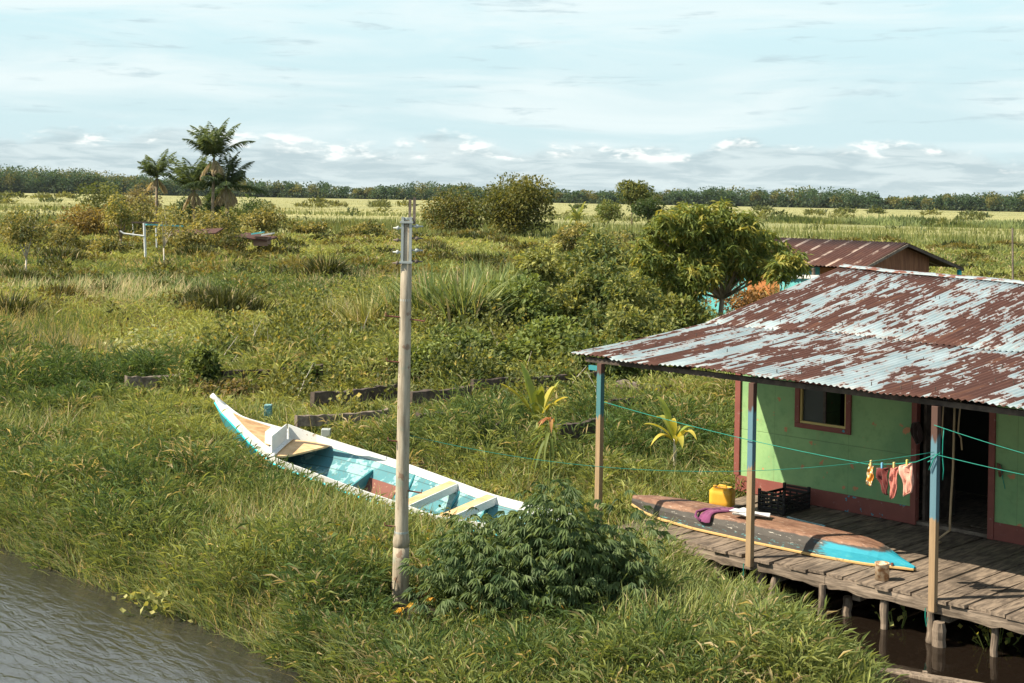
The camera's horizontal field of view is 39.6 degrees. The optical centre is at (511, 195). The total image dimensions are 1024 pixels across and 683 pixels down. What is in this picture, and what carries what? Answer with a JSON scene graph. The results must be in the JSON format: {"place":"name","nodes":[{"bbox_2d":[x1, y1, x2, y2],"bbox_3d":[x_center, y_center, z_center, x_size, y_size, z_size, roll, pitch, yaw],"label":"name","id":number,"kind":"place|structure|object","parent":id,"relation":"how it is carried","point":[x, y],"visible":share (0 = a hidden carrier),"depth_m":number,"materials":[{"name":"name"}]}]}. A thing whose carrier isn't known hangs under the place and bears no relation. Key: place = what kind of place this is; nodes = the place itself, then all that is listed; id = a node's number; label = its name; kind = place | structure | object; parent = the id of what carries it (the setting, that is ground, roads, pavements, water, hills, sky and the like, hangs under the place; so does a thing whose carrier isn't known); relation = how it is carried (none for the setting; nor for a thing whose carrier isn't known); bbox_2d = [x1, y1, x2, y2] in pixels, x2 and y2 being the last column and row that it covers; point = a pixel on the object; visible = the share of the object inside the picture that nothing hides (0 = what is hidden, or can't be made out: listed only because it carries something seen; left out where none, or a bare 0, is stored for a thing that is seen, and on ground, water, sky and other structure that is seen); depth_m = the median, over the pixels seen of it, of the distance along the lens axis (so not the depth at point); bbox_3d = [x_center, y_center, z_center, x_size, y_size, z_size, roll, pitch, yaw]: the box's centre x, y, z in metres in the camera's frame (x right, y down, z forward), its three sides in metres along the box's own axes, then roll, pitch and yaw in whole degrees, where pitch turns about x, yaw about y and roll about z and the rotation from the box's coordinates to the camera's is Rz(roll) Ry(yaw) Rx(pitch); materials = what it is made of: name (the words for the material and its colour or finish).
{"place":"outdoors","nodes":[
{"label":"outdoors","id":0,"kind":"place"},
{"bbox_2d":[0,544,311,682],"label":"river water","id":1,"kind":"structure","parent":0,"point":[56,628],"depth_m":15.06,"materials":[{"name":"grey liquid"}]},
{"bbox_2d":[111,582,204,622],"bbox_3d":[-3.880,4.599,16.299,1.175,0.333,1.337,1,0,28],"label":"water hyacinth","id":2,"kind":"object","parent":1,"relation":"on","point":[135,595],"visible":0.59,"depth_m":16.09,"materials":[{"name":"green plant"}]},
{"bbox_2d":[0,193,1023,679],"bbox_3d":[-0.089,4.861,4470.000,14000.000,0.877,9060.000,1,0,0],"label":"ground","id":3,"kind":"structure","parent":0,"point":[284,203],"depth_m":388.56,"materials":[{"name":"soil"}]},
{"bbox_2d":[0,205,56,269],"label":"young tree","id":4,"kind":"object","parent":3,"relation":"on","point":[19,225],"visible":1,"depth_m":66.47,"materials":[{"name":"green plant"}]},
{"bbox_2d":[0,265,58,282],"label":"tussock","id":5,"kind":"object","parent":3,"relation":"on","point":[22,272],"visible":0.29,"depth_m":63.29,"materials":[{"name":"green plant"}]},
{"bbox_2d":[0,285,65,323],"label":"tussock","id":6,"kind":"object","parent":3,"relation":"on","point":[16,303],"visible":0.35,"depth_m":45.14,"materials":[{"name":"green plant"}]},
{"bbox_2d":[17,280,98,307],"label":"tussock","id":7,"kind":"object","parent":3,"relation":"on","point":[69,288],"visible":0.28,"depth_m":53.57,"materials":[{"name":"green plant"}]},
{"bbox_2d":[40,222,83,247],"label":"pale shrub","id":8,"kind":"object","parent":3,"relation":"on","point":[65,234],"visible":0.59,"depth_m":97.08,"materials":[{"name":"green plant"}]},
{"bbox_2d":[29,244,100,262],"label":"tussock","id":9,"kind":"object","parent":3,"relation":"on","point":[60,252],"visible":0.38,"depth_m":80.67,"materials":[{"name":"green plant"}]},
{"bbox_2d":[0,164,148,194],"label":"wood","id":10,"kind":"object","parent":3,"relation":"on","point":[36,181],"visible":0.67,"depth_m":1077.74,"materials":[{"name":"green plant"}]},
{"bbox_2d":[45,202,119,236],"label":"brown bush","id":11,"kind":"object","parent":3,"relation":"on","point":[87,220],"visible":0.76,"depth_m":120.80,"materials":[{"name":"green plant"}]},
{"bbox_2d":[73,180,127,220],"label":"olive bush","id":12,"kind":"object","parent":3,"relation":"on","point":[94,197],"visible":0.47,"depth_m":176.49,"materials":[{"name":"green plant"}]},
{"bbox_2d":[87,233,129,253],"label":"pale shrub","id":13,"kind":"object","parent":3,"relation":"on","point":[107,244],"visible":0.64,"depth_m":90.21,"materials":[{"name":"green plant"}]},
{"bbox_2d":[100,191,139,245],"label":"narrow tree","id":14,"kind":"object","parent":3,"relation":"on","point":[123,216],"visible":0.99,"depth_m":90.74,"materials":[{"name":"green plant"}]},
{"bbox_2d":[115,191,166,236],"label":"pale shrub","id":15,"kind":"object","parent":3,"relation":"on","point":[147,215],"visible":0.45,"depth_m":120.65,"materials":[{"name":"green plant"}]},
{"bbox_2d":[119,183,164,223],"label":"grey bush","id":16,"kind":"object","parent":3,"relation":"on","point":[133,193],"visible":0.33,"depth_m":180.16,"materials":[{"name":"green plant"}]},
{"bbox_2d":[64,324,220,361],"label":"broad leaf weeds","id":17,"kind":"object","parent":3,"relation":"on","point":[127,340],"visible":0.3,"depth_m":38.06,"materials":[{"name":"green plant"}]},
{"bbox_2d":[137,148,190,230],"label":"coconut palm","id":18,"kind":"object","parent":3,"relation":"on","point":[150,168],"visible":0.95,"depth_m":124.09,"materials":[{"name":"green plant"}]},
{"bbox_2d":[148,207,182,260],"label":"sapling","id":19,"kind":"object","parent":3,"relation":"on","point":[164,216],"visible":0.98,"depth_m":79.79,"materials":[{"name":"green plant"}]},
{"bbox_2d":[146,205,195,241],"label":"pale shrub","id":20,"kind":"object","parent":3,"relation":"on","point":[178,216],"visible":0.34,"depth_m":110.27,"materials":[{"name":"green plant"}]},
{"bbox_2d":[158,155,215,222],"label":"coconut palm","id":21,"kind":"object","parent":3,"relation":"on","point":[187,175],"visible":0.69,"depth_m":120.88,"materials":[{"name":"green plant"}]},
{"bbox_2d":[172,220,218,248],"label":"leafy bush","id":22,"kind":"object","parent":3,"relation":"on","point":[191,235],"visible":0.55,"depth_m":92.11,"materials":[{"name":"green plant"}]},
{"bbox_2d":[182,342,223,384],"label":"shrub","id":23,"kind":"object","parent":3,"relation":"on","point":[200,360],"visible":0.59,"depth_m":29.84,"materials":[{"name":"green plant"}]},
{"bbox_2d":[0,481,428,682],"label":"shore grass","id":24,"kind":"structure","parent":3,"relation":"on","point":[178,581],"depth_m":16.04,"materials":[{"name":"green plant"}]},
{"bbox_2d":[194,207,242,244],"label":"pale shrub","id":25,"kind":"object","parent":3,"relation":"on","point":[212,223],"visible":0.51,"depth_m":101.60,"materials":[{"name":"green plant"}]},
{"bbox_2d":[182,118,255,217],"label":"coconut palm","id":26,"kind":"object","parent":3,"relation":"on","point":[208,143],"visible":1,"depth_m":117.95,"materials":[{"name":"green plant"}]},
{"bbox_2d":[180,374,259,400],"bbox_3d":[-5.999,4.222,29.677,1.680,1.099,1.988,1,0,6],"label":"vine mound","id":27,"kind":"object","parent":3,"relation":"on","point":[234,386],"visible":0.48,"depth_m":29.23,"materials":[{"name":"green plant"}]},
{"bbox_2d":[182,151,268,224],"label":"coconut palm","id":28,"kind":"object","parent":3,"relation":"on","point":[226,195],"visible":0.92,"depth_m":118.89,"materials":[{"name":"green plant"}]},
{"bbox_2d":[164,283,287,318],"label":"tussock","id":29,"kind":"object","parent":3,"relation":"on","point":[231,303],"visible":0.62,"depth_m":50.43,"materials":[{"name":"green plant"}]},
{"bbox_2d":[218,227,249,253],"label":"bush","id":30,"kind":"object","parent":3,"relation":"on","point":[234,245],"visible":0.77,"depth_m":90.98,"materials":[{"name":"green plant"}]},
{"bbox_2d":[236,199,287,232],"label":"pale shrub","id":31,"kind":"object","parent":3,"relation":"on","point":[258,220],"visible":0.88,"depth_m":136.29,"materials":[{"name":"green plant"}]},
{"bbox_2d":[239,356,326,387],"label":"thicket shrub","id":32,"kind":"object","parent":3,"relation":"on","point":[312,379],"visible":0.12,"depth_m":31.25,"materials":[{"name":"green plant"}]},
{"bbox_2d":[106,174,485,199],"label":"wood","id":33,"kind":"object","parent":3,"relation":"on","point":[277,189],"visible":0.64,"depth_m":1086.81,"materials":[{"name":"green plant"}]},
{"bbox_2d":[169,290,438,350],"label":"weeds","id":34,"kind":"object","parent":3,"relation":"on","point":[256,313],"visible":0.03,"depth_m":46.49,"materials":[{"name":"green plant"}]},
{"bbox_2d":[283,218,332,233],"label":"pale shrub","id":35,"kind":"object","parent":3,"relation":"on","point":[310,227],"visible":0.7,"depth_m":138.41,"materials":[{"name":"green plant"}]},
{"bbox_2d":[295,249,358,279],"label":"tussock","id":36,"kind":"object","parent":3,"relation":"on","point":[319,264],"visible":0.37,"depth_m":66.81,"materials":[{"name":"green plant"}]},
{"bbox_2d":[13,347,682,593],"bbox_3d":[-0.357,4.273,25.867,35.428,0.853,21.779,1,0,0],"label":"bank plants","id":37,"kind":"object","parent":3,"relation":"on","point":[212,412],"visible":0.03,"depth_m":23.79,"materials":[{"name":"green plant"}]},
{"bbox_2d":[319,342,397,385],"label":"thicket shrub","id":38,"kind":"object","parent":3,"relation":"on","point":[372,355],"visible":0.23,"depth_m":31.94,"materials":[{"name":"green plant"}]},
{"bbox_2d":[325,286,399,331],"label":"cane clump","id":39,"kind":"object","parent":3,"relation":"on","point":[362,316],"visible":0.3,"depth_m":41.81,"materials":[{"name":"green plant"}]},
{"bbox_2d":[210,393,570,537],"bbox_3d":[-2.441,4.178,22.139,1.543,1.155,9.237,1,0,-41],"label":"wooden boat","id":40,"kind":"object","parent":3,"relation":"on","point":[341,463],"visible":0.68,"depth_m":22.84,"materials":[{"name":"white paint"}]},
{"bbox_2d":[199,280,595,398],"bbox_3d":[-2.671,3.717,41.060,11.056,1.801,23.278,1,0,0],"label":"creeper tangle","id":41,"kind":"object","parent":3,"relation":"on","point":[279,332],"visible":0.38,"depth_m":36.48,"materials":[{"name":"green plant"}]},
{"bbox_2d":[384,197,425,604],"bbox_3d":[-1.209,2.545,15.898,0.457,5.067,0.198,1,0,0],"label":"utility pole","id":42,"kind":"object","parent":3,"relation":"on","point":[400,581],"visible":0.98,"depth_m":15.84,"materials":[{"name":"wood"}]},
{"bbox_2d":[385,333,462,382],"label":"thicket shrub","id":43,"kind":"object","parent":3,"relation":"on","point":[418,355],"visible":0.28,"depth_m":32.24,"materials":[{"name":"green plant"}]},
{"bbox_2d":[379,258,472,325],"bbox_3d":[-2.376,3.112,42.455,3.529,2.724,3.651,1,0,-23],"label":"cane clump","id":44,"kind":"object","parent":3,"relation":"on","point":[421,289],"visible":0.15,"depth_m":41.95,"materials":[{"name":"green plant"}]},
{"bbox_2d":[129,315,734,429],"bbox_3d":[-1.388,4.008,35.198,14.490,1.195,18.522,1,0,0],"label":"creeper cover","id":45,"kind":"object","parent":3,"relation":"on","point":[282,383],"visible":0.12,"depth_m":29.63,"materials":[{"name":"green plant"}]},
{"bbox_2d":[0,316,908,682],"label":"bank grass","id":46,"kind":"structure","parent":3,"relation":"on","point":[272,508],"depth_m":19.69,"materials":[{"name":"green plant"}]},
{"bbox_2d":[125,374,190,389],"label":"old beam","id":47,"kind":"structure","parent":46,"relation":"on","point":[143,380],"depth_m":29.75,"materials":[{"name":"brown wood"}]},
{"bbox_2d":[294,408,389,426],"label":"old beam","id":48,"kind":"structure","parent":46,"relation":"on","point":[304,420],"depth_m":25.62,"materials":[{"name":"brown wood"}]},
{"bbox_2d":[310,384,397,406],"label":"old beam","id":49,"kind":"structure","parent":46,"relation":"on","point":[324,396],"depth_m":28.02,"materials":[{"name":"grey wood"}]},
{"bbox_2d":[410,385,471,402],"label":"old beam","id":50,"kind":"structure","parent":46,"relation":"on","point":[427,394],"depth_m":28.21,"materials":[{"name":"grey wood"}]},
{"bbox_2d":[470,371,596,389],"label":"old beam","id":51,"kind":"structure","parent":46,"relation":"on","point":[561,377],"depth_m":30.03,"materials":[{"name":"wood"}]},
{"bbox_2d":[554,418,595,439],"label":"old beam","id":52,"kind":"structure","parent":46,"relation":"on","point":[569,430],"depth_m":24.08,"materials":[{"name":"wood"}]},
{"bbox_2d":[418,183,491,232],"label":"bush","id":53,"kind":"object","parent":3,"relation":"on","point":[448,214],"visible":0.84,"depth_m":146.39,"materials":[{"name":"green plant"}]},
{"bbox_2d":[411,256,521,326],"bbox_3d":[-1.451,3.006,41.589,3.643,2.970,3.645,1,0,-31],"label":"cane clump","id":54,"kind":"object","parent":3,"relation":"on","point":[459,293],"visible":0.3,"depth_m":41.02,"materials":[{"name":"green plant"}]},
{"bbox_2d":[423,321,514,373],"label":"thicket shrub","id":55,"kind":"object","parent":3,"relation":"on","point":[472,336],"visible":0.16,"depth_m":33.69,"materials":[{"name":"green plant"}]},
{"bbox_2d":[440,286,506,331],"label":"thicket shrub","id":56,"kind":"object","parent":3,"relation":"on","point":[497,302],"visible":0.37,"depth_m":40.91,"materials":[{"name":"green plant"}]},
{"bbox_2d":[439,257,538,289],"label":"cane clump","id":57,"kind":"object","parent":3,"relation":"on","point":[494,275],"visible":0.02,"depth_m":44.77,"materials":[{"name":"green plant"}]},
{"bbox_2d":[449,349,529,389],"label":"thicket shrub","id":58,"kind":"object","parent":3,"relation":"on","point":[506,369],"visible":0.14,"depth_m":31.25,"materials":[{"name":"green plant"}]},
{"bbox_2d":[0,190,993,236],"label":"field bushes","id":59,"kind":"object","parent":3,"relation":"on","point":[318,202],"visible":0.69,"depth_m":389.96,"materials":[{"name":"green plant"}]},
{"bbox_2d":[459,171,559,236],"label":"bush","id":60,"kind":"object","parent":3,"relation":"on","point":[510,205],"visible":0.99,"depth_m":140.03,"materials":[{"name":"green plant"}]},
{"bbox_2d":[0,222,1023,384],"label":"marsh weeds","id":61,"kind":"object","parent":3,"relation":"on","point":[261,251],"visible":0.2,"depth_m":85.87,"materials":[{"name":"green plant"}]},
{"bbox_2d":[168,228,276,245],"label":"collapsed hut","id":62,"kind":"object","parent":61,"relation":"on","point":[258,238],"visible":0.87,"depth_m":91.54,"materials":[{"name":"brown paint"}]},
{"bbox_2d":[0,194,1023,259],"bbox_3d":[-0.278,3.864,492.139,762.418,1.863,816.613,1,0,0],"label":"field grass","id":63,"kind":"structure","parent":3,"relation":"on","point":[826,233],"depth_m":201.18,"materials":[{"name":"green plant"}]},
{"bbox_2d":[471,269,564,333],"bbox_3d":[0.228,3.603,42.888,2.820,2.758,3.050,1,0,26],"label":"thicket shrub","id":64,"kind":"object","parent":3,"relation":"on","point":[532,299],"visible":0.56,"depth_m":42.23,"materials":[{"name":"green plant"}]},
{"bbox_2d":[500,363,567,431],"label":"banana shoot","id":65,"kind":"object","parent":3,"relation":"on","point":[535,396],"visible":0.79,"depth_m":25.52,"materials":[{"name":"green plant"}]},
{"bbox_2d":[394,478,677,621],"bbox_3d":[0.250,3.848,15.335,3.019,1.742,1.976,1,0,0],"label":"cassava bush","id":66,"kind":"object","parent":3,"relation":"on","point":[546,549],"visible":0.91,"depth_m":15.03,"materials":[{"name":"green plant"}]},
{"bbox_2d":[505,237,569,306],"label":"thicket shrub","id":67,"kind":"object","parent":3,"relation":"on","point":[541,264],"visible":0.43,"depth_m":54.23,"materials":[{"name":"green plant"}]},
{"bbox_2d":[500,312,592,368],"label":"thicket shrub","id":68,"kind":"object","parent":3,"relation":"on","point":[527,337],"visible":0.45,"depth_m":33.81,"materials":[{"name":"green plant"}]},
{"bbox_2d":[528,417,572,488],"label":"tall weed","id":69,"kind":"object","parent":3,"relation":"on","point":[553,429],"visible":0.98,"depth_m":21.18,"materials":[{"name":"green plant"}]},
{"bbox_2d":[549,217,594,250],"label":"field shrub","id":70,"kind":"object","parent":3,"relation":"on","point":[570,234],"visible":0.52,"depth_m":102.34,"materials":[{"name":"green plant"}]},
{"bbox_2d":[533,364,617,397],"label":"thicket shrub","id":71,"kind":"object","parent":3,"relation":"on","point":[554,368],"visible":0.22,"depth_m":30.81,"materials":[{"name":"green plant"}]},
{"bbox_2d":[544,255,627,334],"bbox_3d":[2.269,3.338,43.758,2.730,3.179,2.789,1,0,0],"label":"thicket shrub","id":72,"kind":"object","parent":3,"relation":"on","point":[586,289],"visible":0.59,"depth_m":43.20,"materials":[{"name":"green plant"}]},
{"bbox_2d":[553,223,638,287],"bbox_3d":[3.721,3.125,59.177,4.488,3.988,4.085,1,0,0],"label":"thicket shrub","id":73,"kind":"object","parent":3,"relation":"on","point":[592,251],"visible":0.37,"depth_m":58.97,"materials":[{"name":"green plant"}]},
{"bbox_2d":[551,323,644,380],"bbox_3d":[1.973,3.930,33.161,2.386,1.978,2.302,1,0,0],"label":"thicket shrub","id":74,"kind":"object","parent":3,"relation":"on","point":[591,342],"visible":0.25,"depth_m":32.83,"materials":[{"name":"green plant"}]},
{"bbox_2d":[594,198,623,223],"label":"bush","id":75,"kind":"object","parent":3,"relation":"on","point":[606,213],"visible":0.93,"depth_m":234.72,"materials":[{"name":"green plant"}]},
{"bbox_2d":[576,267,673,338],"bbox_3d":[3.213,3.474,40.755,2.540,2.931,2.562,1,0,31],"label":"thicket shrub","id":76,"kind":"object","parent":3,"relation":"on","point":[631,291],"visible":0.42,"depth_m":40.26,"materials":[{"name":"green plant"}]},
{"bbox_2d":[614,179,656,224],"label":"layered tree","id":77,"kind":"object","parent":3,"relation":"on","point":[631,191],"visible":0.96,"depth_m":238.41,"materials":[{"name":"green plant"}]},
{"bbox_2d":[600,298,677,343],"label":"thicket shrub","id":78,"kind":"object","parent":3,"relation":"on","point":[623,323],"visible":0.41,"depth_m":37.93,"materials":[{"name":"green plant"}]},
{"bbox_2d":[626,195,667,221],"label":"bush","id":79,"kind":"object","parent":3,"relation":"on","point":[649,208],"visible":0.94,"depth_m":197.86,"materials":[{"name":"green plant"}]},
{"bbox_2d":[645,396,696,473],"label":"banana shoot","id":80,"kind":"object","parent":3,"relation":"on","point":[676,432],"visible":0.94,"depth_m":23.18,"materials":[{"name":"yellow plant"}]},
{"bbox_2d":[608,487,741,577],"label":"grass","id":81,"kind":"structure","parent":3,"relation":"on","point":[642,527],"depth_m":17.92,"materials":[{"name":"green plant"}]},
{"bbox_2d":[654,291,723,332],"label":"green shrub","id":82,"kind":"object","parent":3,"relation":"on","point":[685,312],"visible":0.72,"depth_m":43.16,"materials":[{"name":"green plant"}]},
{"bbox_2d":[626,196,812,316],"bbox_3d":[6.711,2.512,45.332,6.356,5.023,4.161,1,0,0],"label":"leafy tree","id":83,"kind":"object","parent":3,"relation":"on","point":[690,255],"visible":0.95,"depth_m":44.49,"materials":[{"name":"green plant"}]},
{"bbox_2d":[429,181,1023,211],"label":"wood","id":84,"kind":"object","parent":3,"relation":"on","point":[811,198],"visible":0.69,"depth_m":1002.18,"materials":[{"name":"green plant"}]},
{"bbox_2d":[705,276,778,312],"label":"dry shrub","id":85,"kind":"object","parent":3,"relation":"on","point":[753,295],"visible":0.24,"depth_m":48.01,"materials":[{"name":"orange plant"}]},
{"bbox_2d":[585,543,902,682],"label":"pond grass","id":86,"kind":"structure","parent":3,"relation":"on","point":[704,604],"depth_m":14.62,"materials":[{"name":"green plant"}]},
{"bbox_2d":[571,264,1023,656],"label":"stilt house","id":87,"kind":"structure","parent":3,"relation":"on","point":[864,364],"depth_m":18.87,"materials":[{"name":"green paint"}]},
{"bbox_2d":[709,484,734,506],"bbox_3d":[2.945,4.198,19.913,0.330,0.314,0.260,1,0,28],"label":"jerrycan","id":88,"kind":"object","parent":87,"relation":"on","point":[721,495],"visible":0.88,"depth_m":19.81,"materials":[{"name":"yellow plastic"}]},
{"bbox_2d":[605,402,933,464],"bbox_3d":[2.892,2.870,17.083,4.720,0.259,0.018,1,0,44],"label":"washing line","id":89,"kind":"object","parent":87,"relation":"attached to","point":[769,444],"visible":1,"depth_m":16.91,"materials":[{"name":"plastic"}]},
{"bbox_2d":[898,463,913,495],"bbox_3d":[4.339,3.117,15.653,0.073,0.381,0.179,1,0,-41],"label":"garment","id":90,"kind":"object","parent":89,"relation":"hanging from","point":[906,474],"visible":1,"depth_m":15.64,"materials":[{"name":"pink fabric"}]},
{"bbox_2d":[631,495,915,570],"bbox_3d":[3.269,4.230,18.139,4.184,0.269,0.827,1,0,45],"label":"overturned canoe","id":91,"kind":"object","parent":87,"relation":"on","point":[794,536],"visible":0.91,"depth_m":17.70,"materials":[{"name":"paint"}]},
{"bbox_2d":[757,482,810,514],"bbox_3d":[3.797,4.217,19.840,0.440,0.300,0.650,1,0,44],"label":"plastic crate","id":92,"kind":"object","parent":87,"relation":"on","point":[781,504],"visible":1,"depth_m":19.72,"materials":[{"name":"black plastic"}]},
{"bbox_2d":[794,380,851,434],"bbox_3d":[4.401,2.966,20.068,0.910,0.690,0.091,1,0,44],"label":"window","id":93,"kind":"structure","parent":87,"relation":"in","point":[813,416],"depth_m":20.16,"materials":[{"name":"red paint"}]},
{"bbox_2d":[922,397,956,520],"bbox_3d":[5.820,3.487,19.347,0.040,1.800,0.840,1,0,44],"label":"door leaf","id":94,"kind":"structure","parent":87,"relation":"in","point":[945,484],"depth_m":19.37,"materials":[{"name":"brown wood"}]},
{"bbox_2d":[695,237,963,314],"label":"tin roofed house","id":95,"kind":"structure","parent":3,"relation":"on","point":[828,255],"depth_m":50.40,"materials":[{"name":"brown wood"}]},
{"bbox_2d":[757,212,1023,228],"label":"reed band","id":96,"kind":"object","parent":3,"relation":"on","point":[904,221],"visible":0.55,"depth_m":282.69,"materials":[{"name":"green plant"}]},
{"bbox_2d":[849,231,1023,253],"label":"reed band","id":97,"kind":"object","parent":3,"relation":"on","point":[937,240],"visible":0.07,"depth_m":141.52,"materials":[{"name":"green plant"}]},
{"bbox_2d":[0,0,1023,199],"label":"sky","id":98,"kind":"structure","parent":0,"point":[901,98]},
{"bbox_2d":[709,556,1023,682],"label":"pond water","id":99,"kind":"structure","parent":0,"point":[962,655],"depth_m":15.59,"materials":[{"name":"black liquid"}]},
{"bbox_2d":[881,668,981,682],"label":"sunken beam","id":100,"kind":"structure","parent":99,"relation":"in","point":[926,676],"depth_m":14.32,"materials":[{"name":"brown wood"}]},
{"bbox_2d":[932,620,945,647],"bbox_3d":[4.636,4.957,15.452,0.165,0.670,0.177,1,0,0],"label":"wooden stump","id":101,"kind":"object","parent":99,"relation":"in","point":[938,633],"visible":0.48,"depth_m":15.39,"materials":[{"name":"grey wood"}]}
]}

